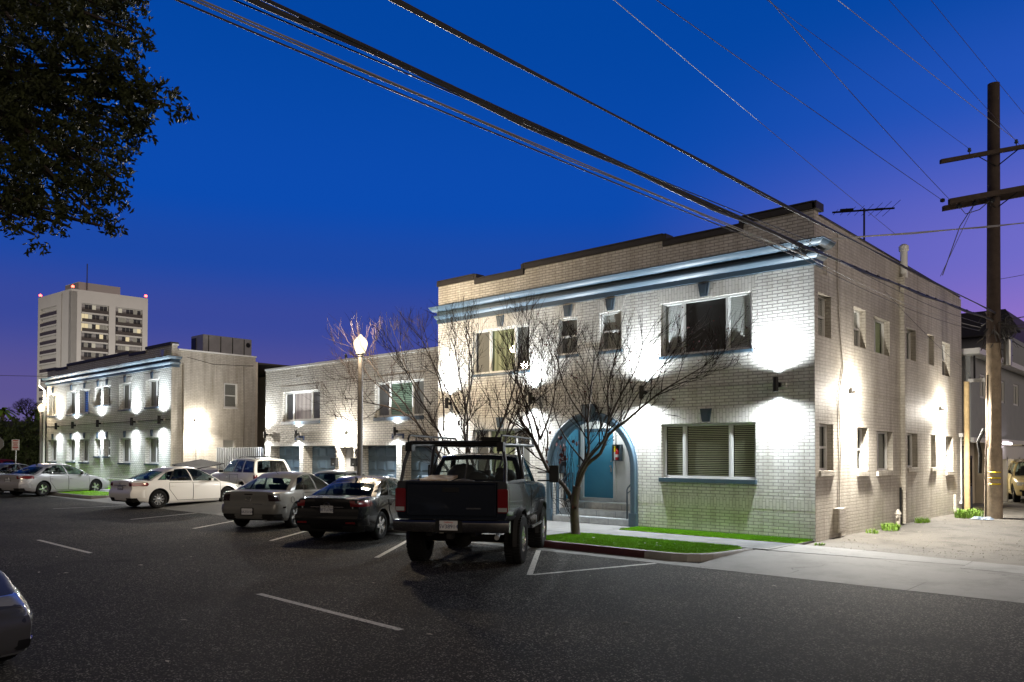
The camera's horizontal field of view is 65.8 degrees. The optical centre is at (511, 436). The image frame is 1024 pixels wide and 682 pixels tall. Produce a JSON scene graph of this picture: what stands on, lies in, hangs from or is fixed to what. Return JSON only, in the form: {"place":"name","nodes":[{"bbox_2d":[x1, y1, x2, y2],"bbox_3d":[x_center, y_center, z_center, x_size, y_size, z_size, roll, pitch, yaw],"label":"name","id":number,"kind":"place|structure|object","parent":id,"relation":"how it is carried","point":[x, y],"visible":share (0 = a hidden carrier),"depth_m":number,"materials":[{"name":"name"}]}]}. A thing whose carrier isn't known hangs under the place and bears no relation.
{"place":"outdoors","nodes":[
{"label":"outdoors","id":0,"kind":"place"},
{"bbox_2d":[37,264,147,417],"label":"apartment tower","id":1,"kind":"structure","parent":0,"point":[80,321],"depth_m":196.01,"materials":[{"name":"concrete"}]},
{"bbox_2d":[84,498,223,515],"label":"driveway","id":2,"kind":"structure","parent":0,"point":[209,507],"depth_m":30.24,"materials":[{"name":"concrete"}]},
{"bbox_2d":[38,342,288,486],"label":"apartment building","id":3,"kind":"structure","parent":0,"point":[221,397],"depth_m":42.93,"materials":[{"name":"white brick"}]},
{"bbox_2d":[47,388,57,416],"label":"window","id":4,"kind":"structure","parent":3,"relation":"in","point":[52,391],"depth_m":51.98,"materials":[{"name":"grey"}]},
{"bbox_2d":[47,434,57,462],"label":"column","id":5,"kind":"structure","parent":3,"relation":"in","point":[52,437],"depth_m":51.88,"materials":[{"name":"grey"}]},
{"bbox_2d":[65,433,75,462],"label":"window","id":6,"kind":"structure","parent":3,"relation":"in","point":[70,436],"depth_m":49.65,"materials":[{"name":"grey"}]},
{"bbox_2d":[65,385,76,415],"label":"window","id":7,"kind":"structure","parent":3,"relation":"in","point":[72,388],"depth_m":49.77,"materials":[{"name":"grey"}]},
{"bbox_2d":[78,433,89,463],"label":"window","id":8,"kind":"structure","parent":3,"relation":"in","point":[81,436],"depth_m":48.12,"materials":[{"name":"grey"}]},
{"bbox_2d":[78,383,90,414],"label":"window","id":9,"kind":"structure","parent":3,"relation":"in","point":[85,386],"depth_m":48.16,"materials":[{"name":"blue"}]},
{"bbox_2d":[117,376,131,410],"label":"window","id":10,"kind":"structure","parent":3,"relation":"in","point":[126,397],"depth_m":44.26,"materials":[{"name":"grey"}]},
{"bbox_2d":[117,431,131,464],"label":"window","id":11,"kind":"structure","parent":3,"relation":"in","point":[126,442],"depth_m":44.14,"materials":[{"name":"grey"}]},
{"bbox_2d":[144,372,159,408],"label":"window","id":12,"kind":"structure","parent":3,"relation":"in","point":[154,384],"depth_m":41.83,"materials":[{"name":"grey"}]},
{"bbox_2d":[144,430,159,464],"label":"window","id":13,"kind":"structure","parent":3,"relation":"in","point":[155,441],"depth_m":41.73,"materials":[{"name":"grey"}]},
{"bbox_2d":[191,334,251,355],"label":"rooftop unit","id":14,"kind":"object","parent":3,"relation":"on","point":[219,344],"visible":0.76,"depth_m":43.79,"materials":[{"name":"grey metal"}]},
{"bbox_2d":[223,383,237,408],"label":"window","id":15,"kind":"structure","parent":3,"relation":"in","point":[230,390],"depth_m":42.51,"materials":[{"name":"grey glass"}]},
{"bbox_2d":[216,447,262,471],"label":"corrugated fence","id":16,"kind":"object","parent":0,"point":[226,456],"visible":0.44,"depth_m":40.61,"materials":[{"name":"grey metal"}]},
{"bbox_2d":[265,347,437,492],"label":"garage building","id":17,"kind":"structure","parent":0,"point":[320,430],"depth_m":34.42,"materials":[{"name":"brick"}]},
{"bbox_2d":[279,446,299,471],"bbox_3d":[-10.480,1.627,37.986,2.512,2.366,0.110,-1,-2,42],"label":"garage door","id":18,"kind":"structure","parent":17,"relation":"in","point":[290,454],"depth_m":38.09,"materials":[{"name":"paint"}]},
{"bbox_2d":[281,390,319,424],"bbox_3d":[-9.765,-1.366,36.850,3.140,1.546,0.285,-1,-2,42],"label":"window","id":19,"kind":"structure","parent":17,"relation":"in","point":[304,399],"depth_m":36.98,"materials":[{"name":"white glass"}]},
{"bbox_2d":[312,446,334,483],"bbox_3d":[-8.399,1.592,36.099,2.492,2.366,0.110,-1,-2,42],"label":"garage door","id":20,"kind":"structure","parent":17,"relation":"in","point":[321,455],"depth_m":36.40,"materials":[{"name":"paint"}]},
{"bbox_2d":[346,447,353,475],"bbox_3d":[-6.944,1.577,34.607,1.000,2.240,0.065,-1,-2,42],"label":"door","id":21,"kind":"structure","parent":17,"relation":"in","point":[350,450],"depth_m":34.75,"materials":[{"name":"grey paint"}]},
{"bbox_2d":[368,445,396,492],"bbox_3d":[-5.270,1.540,33.261,2.482,2.366,0.110,-1,-2,42],"label":"garage door","id":22,"kind":"structure","parent":17,"relation":"in","point":[382,460],"depth_m":33.32,"materials":[{"name":"paint"}]},
{"bbox_2d":[373,379,423,420],"bbox_3d":[-4.543,-1.473,32.115,3.140,1.586,0.285,-1,-2,42],"label":"window","id":23,"kind":"structure","parent":17,"relation":"in","point":[411,402],"depth_m":32.29,"materials":[{"name":"glass"}]},
{"bbox_2d":[411,447,437,478],"bbox_3d":[-3.177,1.505,31.363,2.512,2.366,0.110,-1,-2,42],"label":"garage door","id":24,"kind":"structure","parent":17,"relation":"in","point":[419,469],"depth_m":31.83,"materials":[{"name":"paint"}]},
{"bbox_2d":[0,492,1023,681],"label":"road","id":25,"kind":"structure","parent":0,"point":[123,599],"depth_m":10.18,"materials":[{"name":"grey asphalt"}]},
{"bbox_2d":[0,407,19,420],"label":"palm tree","id":26,"kind":"object","parent":25,"relation":"on","point":[3,411],"visible":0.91,"depth_m":77.78,"materials":[{"name":"plant"}]},
{"bbox_2d":[0,417,20,462],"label":"hedge bush","id":27,"kind":"object","parent":25,"relation":"on","point":[3,423],"visible":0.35,"depth_m":67.46,"materials":[{"name":"green plant"}]},
{"bbox_2d":[0,459,29,470],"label":"parked car","id":28,"kind":"object","parent":25,"relation":"on","point":[9,467],"visible":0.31,"depth_m":63.02,"materials":[{"name":"red paint"}]},
{"bbox_2d":[0,570,32,661],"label":"parked car","id":29,"kind":"object","parent":25,"relation":"on","point":[16,616],"visible":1,"depth_m":7.19,"materials":[{"name":"silver metal"}]},
{"bbox_2d":[0,463,37,493],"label":"parked car","id":30,"kind":"object","parent":25,"relation":"on","point":[3,466],"visible":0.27,"depth_m":40.17,"materials":[{"name":"grey paint"}]},
{"bbox_2d":[0,433,45,472],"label":"hedge bush","id":31,"kind":"object","parent":25,"relation":"on","point":[33,458],"visible":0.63,"depth_m":67.51,"materials":[{"name":"green plant"}]},
{"bbox_2d":[0,406,46,463],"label":"hedge bush","id":32,"kind":"object","parent":25,"relation":"on","point":[25,438],"visible":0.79,"depth_m":67.05,"materials":[{"name":"green plant"}]},
{"bbox_2d":[7,398,40,420],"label":"bare tree","id":33,"kind":"object","parent":25,"relation":"on","point":[21,403],"visible":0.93,"depth_m":79.32,"materials":[{"name":"plant"}]},
{"bbox_2d":[7,417,46,471],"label":"hedge bush","id":34,"kind":"object","parent":25,"relation":"on","point":[37,446],"visible":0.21,"depth_m":69.01,"materials":[{"name":"green plant"}]},
{"bbox_2d":[0,463,109,495],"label":"parked car","id":35,"kind":"object","parent":25,"relation":"on","point":[46,482],"visible":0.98,"depth_m":38.28,"materials":[{"name":"grey metal"}]},
{"bbox_2d":[26,492,109,498],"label":"kerb","id":36,"kind":"structure","parent":25,"relation":"on","point":[74,495],"depth_m":36.57,"materials":[{"name":"concrete"}]},
{"bbox_2d":[58,490,108,495],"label":"turf","id":37,"kind":"structure","parent":36,"relation":"on","point":[93,493],"depth_m":38.26,"materials":[{"name":"plant"}]},
{"bbox_2d":[0,0,198,256],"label":"evergreen tree","id":38,"kind":"object","parent":25,"relation":"on","point":[29,86],"visible":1,"depth_m":10.65,"materials":[{"name":"green plant"}]},
{"bbox_2d":[109,466,244,507],"bbox_3d":[-13.115,1.937,31.429,2.233,1.551,5.046,-1,-1,35],"label":"parked car","id":39,"kind":"object","parent":25,"relation":"on","point":[156,491],"visible":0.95,"depth_m":30.22,"materials":[{"name":"white paint"}]},
{"bbox_2d":[172,459,224,479],"bbox_3d":[-15.688,1.919,39.585,2.550,1.625,1.530,-1,-2,42],"label":"parked car","id":40,"kind":"object","parent":25,"relation":"on","point":[203,465],"visible":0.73,"depth_m":39.11,"materials":[{"name":"paint"}]},
{"bbox_2d":[208,456,290,488],"bbox_3d":[-12.003,1.841,36.021,2.341,1.943,5.135,1,-2,-44],"label":"parked suv","id":41,"kind":"object","parent":25,"relation":"on","point":[245,471],"visible":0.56,"depth_m":34.42,"materials":[{"name":"white paint"}]},
{"bbox_2d":[222,471,335,527],"bbox_3d":[-6.584,1.745,23.693,2.170,1.640,4.875,0,-1,13],"label":"parked car","id":42,"kind":"object","parent":25,"relation":"on","point":[272,502],"visible":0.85,"depth_m":21.55,"materials":[{"name":"silver metal"}]},
{"bbox_2d":[257,593,402,629],"bbox_3d":[-2.523,2.293,10.514,3.402,0.001,0.100,-1,-2,44],"label":"road marking","id":43,"kind":"object","parent":25,"relation":"on","point":[336,613],"visible":1,"depth_m":10.33,"materials":[{"name":"paint"}]},
{"bbox_2d":[296,470,384,492],"bbox_3d":[-5.967,1.871,26.596,2.213,1.514,4.971,0,-1,14],"label":"parked car","id":44,"kind":"object","parent":25,"relation":"on","point":[329,477],"visible":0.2,"depth_m":26.67,"materials":[{"name":"grey paint"}]},
{"bbox_2d":[295,475,399,539],"bbox_3d":[-3.664,1.753,20.750,2.213,1.514,4.982,0,-1,15],"label":"parked car","id":45,"kind":"object","parent":25,"relation":"on","point":[371,511],"visible":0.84,"depth_m":18.56,"materials":[{"name":"black paint"}]},
{"bbox_2d":[393,434,558,563],"bbox_3d":[-0.624,1.218,16.468,2.940,2.448,5.276,0,-1,11],"label":"pickup truck","id":46,"kind":"object","parent":25,"relation":"on","point":[463,505],"visible":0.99,"depth_m":14.45,"materials":[{"name":"black paint"}]},
{"bbox_2d":[276,521,697,566],"bbox_3d":[-2.048,2.593,19.779,14.750,0.205,0.490,-1,-2,42],"label":"gutter","id":47,"kind":"object","parent":25,"relation":"on","point":[669,562],"visible":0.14,"depth_m":16.35,"materials":[{"name":"concrete"}]},
{"bbox_2d":[527,550,540,574],"bbox_3d":[0.436,2.402,15.315,0.105,0.001,3.478,0,-1,4],"label":"road marking","id":48,"kind":"object","parent":25,"relation":"on","point":[533,563],"visible":1,"depth_m":15.13,"materials":[{"name":"paint"}]},
{"bbox_2d":[386,529,752,561],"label":"kerb","id":49,"kind":"structure","parent":25,"relation":"on","point":[682,557],"depth_m":16.02,"materials":[{"name":"concrete"}]},
{"bbox_2d":[546,532,741,552],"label":"turf","id":50,"kind":"structure","parent":49,"relation":"on","point":[646,543],"depth_m":17.04,"materials":[{"name":"green plant"}]},
{"bbox_2d":[486,302,757,534],"bbox_3d":[2.342,-0.258,18.227,7.156,5.241,2.942,-1,-2,42],"label":"bare tree","id":51,"kind":"object","parent":50,"relation":"on","point":[574,496],"visible":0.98,"depth_m":18.85,"materials":[{"name":"twig"},{"name":"smooth bark"}]},
{"bbox_2d":[532,563,656,574],"bbox_3d":[1.548,2.385,14.347,2.801,0.001,0.100,1,-1,-32],"label":"road marking","id":52,"kind":"object","parent":25,"relation":"on","point":[593,568],"visible":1,"depth_m":14.36,"materials":[{"name":"paint"}]},
{"bbox_2d":[429,200,963,541],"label":"apartment building","id":53,"kind":"structure","parent":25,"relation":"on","point":[815,450],"depth_m":20.82,"materials":[{"name":"white brick"}]},
{"bbox_2d":[470,310,532,376],"bbox_3d":[-0.330,-2.869,24.765,2.738,1.855,0.217,-1,-2,42],"label":"window","id":54,"kind":"structure","parent":53,"relation":"in","point":[490,356],"depth_m":24.99,"materials":[{"name":"grey glass"}]},
{"bbox_2d":[470,416,532,476],"bbox_3d":[-0.321,0.296,24.717,2.738,1.825,0.267,-1,-2,42],"label":"window","id":55,"kind":"structure","parent":53,"relation":"in","point":[480,465],"depth_m":24.89,"materials":[{"name":"grey"}]},
{"bbox_2d":[554,303,581,357],"bbox_3d":[1.651,-3.067,22.972,1.028,1.525,0.217,-1,-2,42],"label":"window","id":56,"kind":"structure","parent":53,"relation":"in","point":[568,311],"depth_m":23.02,"materials":[{"name":"grey glass"}]},
{"bbox_2d":[566,430,578,498],"bbox_3d":[1.832,0.812,23.910,0.100,2.080,0.620,-1,-2,42],"label":"door","id":57,"kind":"structure","parent":53,"relation":"in","point":[574,434],"depth_m":23.95,"materials":[{"name":"blue paint"}]},
{"bbox_2d":[584,432,612,497],"bbox_3d":[2.586,0.779,23.663,1.080,2.060,0.086,-1,-2,42],"label":"door","id":58,"kind":"structure","parent":53,"relation":"in","point":[598,476],"depth_m":23.64,"materials":[{"name":"blue paint"}]},
{"bbox_2d":[595,296,625,353],"bbox_3d":[2.794,-3.085,22.000,1.048,1.525,0.312,-1,-2,42],"label":"window","id":59,"kind":"structure","parent":53,"relation":"in","point":[615,303],"depth_m":21.98,"materials":[{"name":"grey glass"}]},
{"bbox_2d":[612,444,622,460],"bbox_3d":[3.080,0.459,23.176,0.275,0.480,0.158,-1,-2,42],"label":"extinguisher cabinet","id":60,"kind":"object","parent":53,"relation":"attached to","point":[618,449],"visible":1,"depth_m":23.13,"materials":[{"name":"metal"}]},
{"bbox_2d":[656,275,756,359],"bbox_3d":[4.920,-2.970,20.068,2.848,1.845,0.312,-1,-2,42],"label":"window","id":61,"kind":"structure","parent":53,"relation":"in","point":[741,284],"depth_m":20.00,"materials":[{"name":"grey glass"}]},
{"bbox_2d":[656,407,760,484],"bbox_3d":[4.956,0.221,19.975,2.928,1.870,0.390,-1,-2,42],"label":"window","id":62,"kind":"structure","parent":53,"relation":"in","point":[711,447],"depth_m":20.00,"materials":[{"name":"grey"}]},
{"bbox_2d":[818,296,824,336],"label":"window","id":63,"kind":"structure","parent":53,"relation":"in","point":[821,313],"depth_m":18.94,"materials":[{"name":"grey glass"}]},
{"bbox_2d":[819,424,835,476],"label":"window","id":64,"kind":"structure","parent":53,"relation":"in","point":[821,473],"depth_m":18.94,"materials":[{"name":"white paint"}]},
{"bbox_2d":[854,310,859,346],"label":"window","id":65,"kind":"structure","parent":53,"relation":"in","point":[856,313],"depth_m":20.74,"materials":[{"name":"grey glass"}]},
{"bbox_2d":[857,428,870,475],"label":"window","id":66,"kind":"structure","parent":53,"relation":"in","point":[859,470],"depth_m":20.75,"materials":[{"name":"white paint"}]},
{"bbox_2d":[832,201,898,239],"bbox_3d":[11.148,-5.855,25.177,1.907,2.791,1.671,0,-1,14],"label":"tv antenna","id":67,"kind":"object","parent":53,"relation":"on","point":[853,210],"visible":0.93,"depth_m":24.99,"materials":[{"name":"black metal"}]},
{"bbox_2d":[874,319,883,354],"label":"window","id":68,"kind":"structure","parent":53,"relation":"in","point":[877,323],"depth_m":22.17,"materials":[{"name":"glass"}]},
{"bbox_2d":[877,432,894,475],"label":"window","id":69,"kind":"structure","parent":53,"relation":"in","point":[879,434],"depth_m":22.14,"materials":[{"name":"white paint"}]},
{"bbox_2d":[907,434,919,471],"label":"window","id":70,"kind":"structure","parent":53,"relation":"in","point":[917,469],"depth_m":24.02,"materials":[{"name":"white paint"}]},
{"bbox_2d":[809,222,1023,241],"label":"overhead cable","id":71,"kind":"object","parent":53,"relation":"attached to","point":[839,238],"visible":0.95,"depth_m":20.53,"materials":[{"name":"black metal"}]},
{"bbox_2d":[970,456,972,509],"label":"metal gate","id":72,"kind":"structure","parent":53,"relation":"attached to","point":[971,495],"depth_m":28.69,"materials":[{"name":"black"}]},
{"bbox_2d":[619,526,814,544],"bbox_3d":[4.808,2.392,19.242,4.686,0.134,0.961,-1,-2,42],"label":"turf","id":73,"kind":"structure","parent":25,"relation":"on","point":[768,538],"depth_m":18.96,"materials":[{"name":"green plant"}]},
{"bbox_2d":[0,0,1023,420],"label":"sky","id":74,"kind":"structure","parent":0,"point":[302,189],"materials":[{"name":"blue"}]},
{"bbox_2d":[483,531,568,535],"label":"sidewalk","id":75,"kind":"structure","parent":0,"point":[552,532],"depth_m":19.42,"materials":[{"name":"concrete"}]},
{"bbox_2d":[353,334,367,488],"bbox_3d":[-4.598,-0.338,23.951,0.424,5.570,0.424,-1,-2,42],"label":"street lamp","id":76,"kind":"object","parent":75,"relation":"on","point":[360,351],"visible":0.72,"depth_m":23.89,"materials":[{"name":"metal"}]},
{"bbox_2d":[296,291,574,475],"bbox_3d":[-2.546,-0.669,22.937,11.563,6.239,3.855,-1,-2,42],"label":"bare tree","id":77,"kind":"object","parent":75,"relation":"on","point":[465,414],"visible":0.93,"depth_m":21.92,"materials":[{"name":"brown plant"}]},
{"bbox_2d":[547,521,628,529],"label":"sidewalk","id":78,"kind":"structure","parent":0,"point":[587,525],"depth_m":21.62,"materials":[{"name":"concrete"}]},
{"bbox_2d":[547,524,794,550],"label":"sidewalk","id":79,"kind":"structure","parent":0,"point":[759,545],"depth_m":18.54,"materials":[{"name":"concrete"}]},
{"bbox_2d":[614,0,893,232],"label":"overhead wire","id":80,"kind":"object","parent":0,"point":[735,101],"visible":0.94,"depth_m":17.35,"materials":[{"name":"black metal"}]},
{"bbox_2d":[688,549,964,590],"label":"driveway","id":81,"kind":"structure","parent":0,"point":[889,574],"depth_m":14.15,"materials":[{"name":"concrete"}]},
{"bbox_2d":[769,544,971,564],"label":"sidewalk","id":82,"kind":"structure","parent":0,"point":[808,549],"depth_m":15.68,"materials":[{"name":"concrete"}]},
{"bbox_2d":[806,499,1023,565],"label":"alley","id":83,"kind":"structure","parent":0,"point":[1013,515],"depth_m":18.59,"materials":[{"name":"beige concrete"}]},
{"bbox_2d":[881,522,900,530],"bbox_3d":[10.102,2.371,21.112,0.600,0.204,0.888,0,-1,26],"label":"weed tuft","id":84,"kind":"object","parent":83,"relation":"on","point":[891,527],"visible":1,"depth_m":20.90,"materials":[{"name":"plant"}]},
{"bbox_2d":[962,382,970,509],"bbox_3d":[15.662,0.397,27.259,0.238,4.604,0.282,0,-1,-9],"label":"wooden post","id":85,"kind":"object","parent":83,"relation":"on","point":[966,476],"visible":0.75,"depth_m":27.18,"materials":[{"name":"yellow wood"}]},
{"bbox_2d":[950,507,983,518],"bbox_3d":[14.679,2.428,25.470,1.066,0.299,1.697,-1,-2,42],"label":"weed tuft","id":86,"kind":"object","parent":83,"relation":"on","point":[967,513],"visible":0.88,"depth_m":25.16,"materials":[{"name":"green plant"}]},
{"bbox_2d":[939,81,1023,518],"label":"utility pole","id":87,"kind":"object","parent":83,"relation":"on","point":[993,196],"visible":0.97,"depth_m":24.83,"materials":[{"name":"brown wood"}]},
{"bbox_2d":[389,0,995,313],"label":"overhead cable","id":88,"kind":"object","parent":87,"relation":"attached to","point":[427,17],"visible":1,"depth_m":10.47,"materials":[{"name":"grey plastic"}]},
{"bbox_2d":[657,0,941,199],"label":"overhead wire","id":89,"kind":"object","parent":87,"relation":"attached to","point":[785,90],"visible":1,"depth_m":16.98,"materials":[{"name":"grey metal"}]},
{"bbox_2d":[769,0,950,200],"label":"overhead wire","id":90,"kind":"object","parent":87,"relation":"attached to","point":[851,92],"visible":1,"depth_m":17.16,"materials":[{"name":"grey metal"}]},
{"bbox_2d":[767,0,967,147],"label":"overhead wire","id":91,"kind":"object","parent":87,"relation":"attached to","point":[863,71],"visible":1,"depth_m":19.38,"materials":[{"name":"grey"}]},
{"bbox_2d":[805,241,982,323],"bbox_3d":[10.409,-3.652,20.386,0.014,0.237,13.199,-1,-2,44],"label":"overhead wire","id":92,"kind":"object","parent":87,"relation":"attached to","point":[884,284],"visible":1,"depth_m":18.52,"materials":[{"name":"grey"}]},
{"bbox_2d":[802,243,992,320],"bbox_3d":[10.541,-3.753,20.532,12.917,0.184,0.102,1,-2,-44],"label":"overhead cable","id":93,"kind":"object","parent":87,"relation":"attached to","point":[866,272],"visible":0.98,"depth_m":19.35,"materials":[{"name":"grey plastic"}]},
{"bbox_2d":[244,0,802,248],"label":"overhead cable","id":94,"kind":"object","parent":93,"relation":"attached to","point":[302,20],"visible":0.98,"depth_m":9.49,"materials":[{"name":"grey plastic"}]},
{"bbox_2d":[233,0,805,239],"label":"overhead wire","id":95,"kind":"object","parent":94,"relation":"attached to","point":[237,1],"visible":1,"depth_m":9.16,"materials":[{"name":"grey"}]},
{"bbox_2d":[780,242,810,258],"bbox_3d":[5.884,-3.780,16.094,0.922,0.378,0.346,1,-1,-32],"label":"cable lashing","id":96,"kind":"object","parent":94,"relation":"attached to","point":[795,247],"visible":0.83,"depth_m":16.05,"materials":[{"name":"grey"}]},
{"bbox_2d":[175,0,803,258],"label":"overhead wire","id":97,"kind":"object","parent":96,"relation":"attached to","point":[256,33],"visible":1,"depth_m":8.82,"materials":[{"name":"grey"}]},
{"bbox_2d":[192,0,805,255],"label":"overhead wire","id":98,"kind":"object","parent":96,"relation":"attached to","point":[335,59],"visible":1,"depth_m":8.89,"materials":[{"name":"black metal"}]},
{"bbox_2d":[838,0,1015,139],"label":"overhead wire","id":99,"kind":"object","parent":87,"relation":"attached to","point":[920,65],"visible":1,"depth_m":19.66,"materials":[{"name":"black metal"}]},
{"bbox_2d":[1008,460,1023,501],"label":"parked suv","id":100,"kind":"object","parent":83,"relation":"on","point":[1015,486],"visible":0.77,"depth_m":33.61,"materials":[{"name":"gold metal"}]},
{"bbox_2d":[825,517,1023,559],"bbox_3d":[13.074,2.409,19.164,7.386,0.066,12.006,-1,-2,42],"label":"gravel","id":101,"kind":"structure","parent":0,"point":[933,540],"depth_m":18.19,"materials":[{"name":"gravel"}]},
{"bbox_2d":[907,568,1023,603],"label":"driveway","id":102,"kind":"structure","parent":0,"point":[987,585],"depth_m":12.36,"materials":[{"name":"concrete"}]},
{"bbox_2d":[961,347,1023,502],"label":"carport building","id":103,"kind":"structure","parent":0,"point":[1012,387],"depth_m":33.03,"materials":[{"name":"grey paint"}]},
{"bbox_2d":[961,309,1023,365],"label":"house","id":104,"kind":"structure","parent":0,"point":[970,337],"depth_m":55.48,"materials":[{"name":"grey paint"}]},
{"bbox_2d":[961,561,1023,573],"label":"sidewalk","id":105,"kind":"structure","parent":0,"point":[1007,568],"depth_m":13.94,"materials":[{"name":"concrete"}]},
{"bbox_2d":[976,312,1023,355],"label":"tree","id":106,"kind":"object","parent":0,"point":[1007,330],"visible":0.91,"depth_m":24.89,"materials":[{"name":"green plant"}]},
{"bbox_2d":[806,256,980,327],"bbox_3d":[10.412,-3.488,20.588,0.014,0.195,12.692,-1,-2,45],"label":"overhead wire","id":107,"kind":"object","parent":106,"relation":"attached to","point":[880,292],"visible":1,"depth_m":18.73,"materials":[{"name":"black metal"}]},
{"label":"planting bed","id":108,"kind":"structure","parent":0,"visible":0},
{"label":"turf","id":109,"kind":"object","parent":108,"relation":"on","visible":0},
{"bbox_2d":[38,403,44,473],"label":"street lamp","id":110,"kind":"object","parent":109,"relation":"on","point":[41,407],"visible":0.79,"depth_m":51.81,"materials":[{"name":"metal"}]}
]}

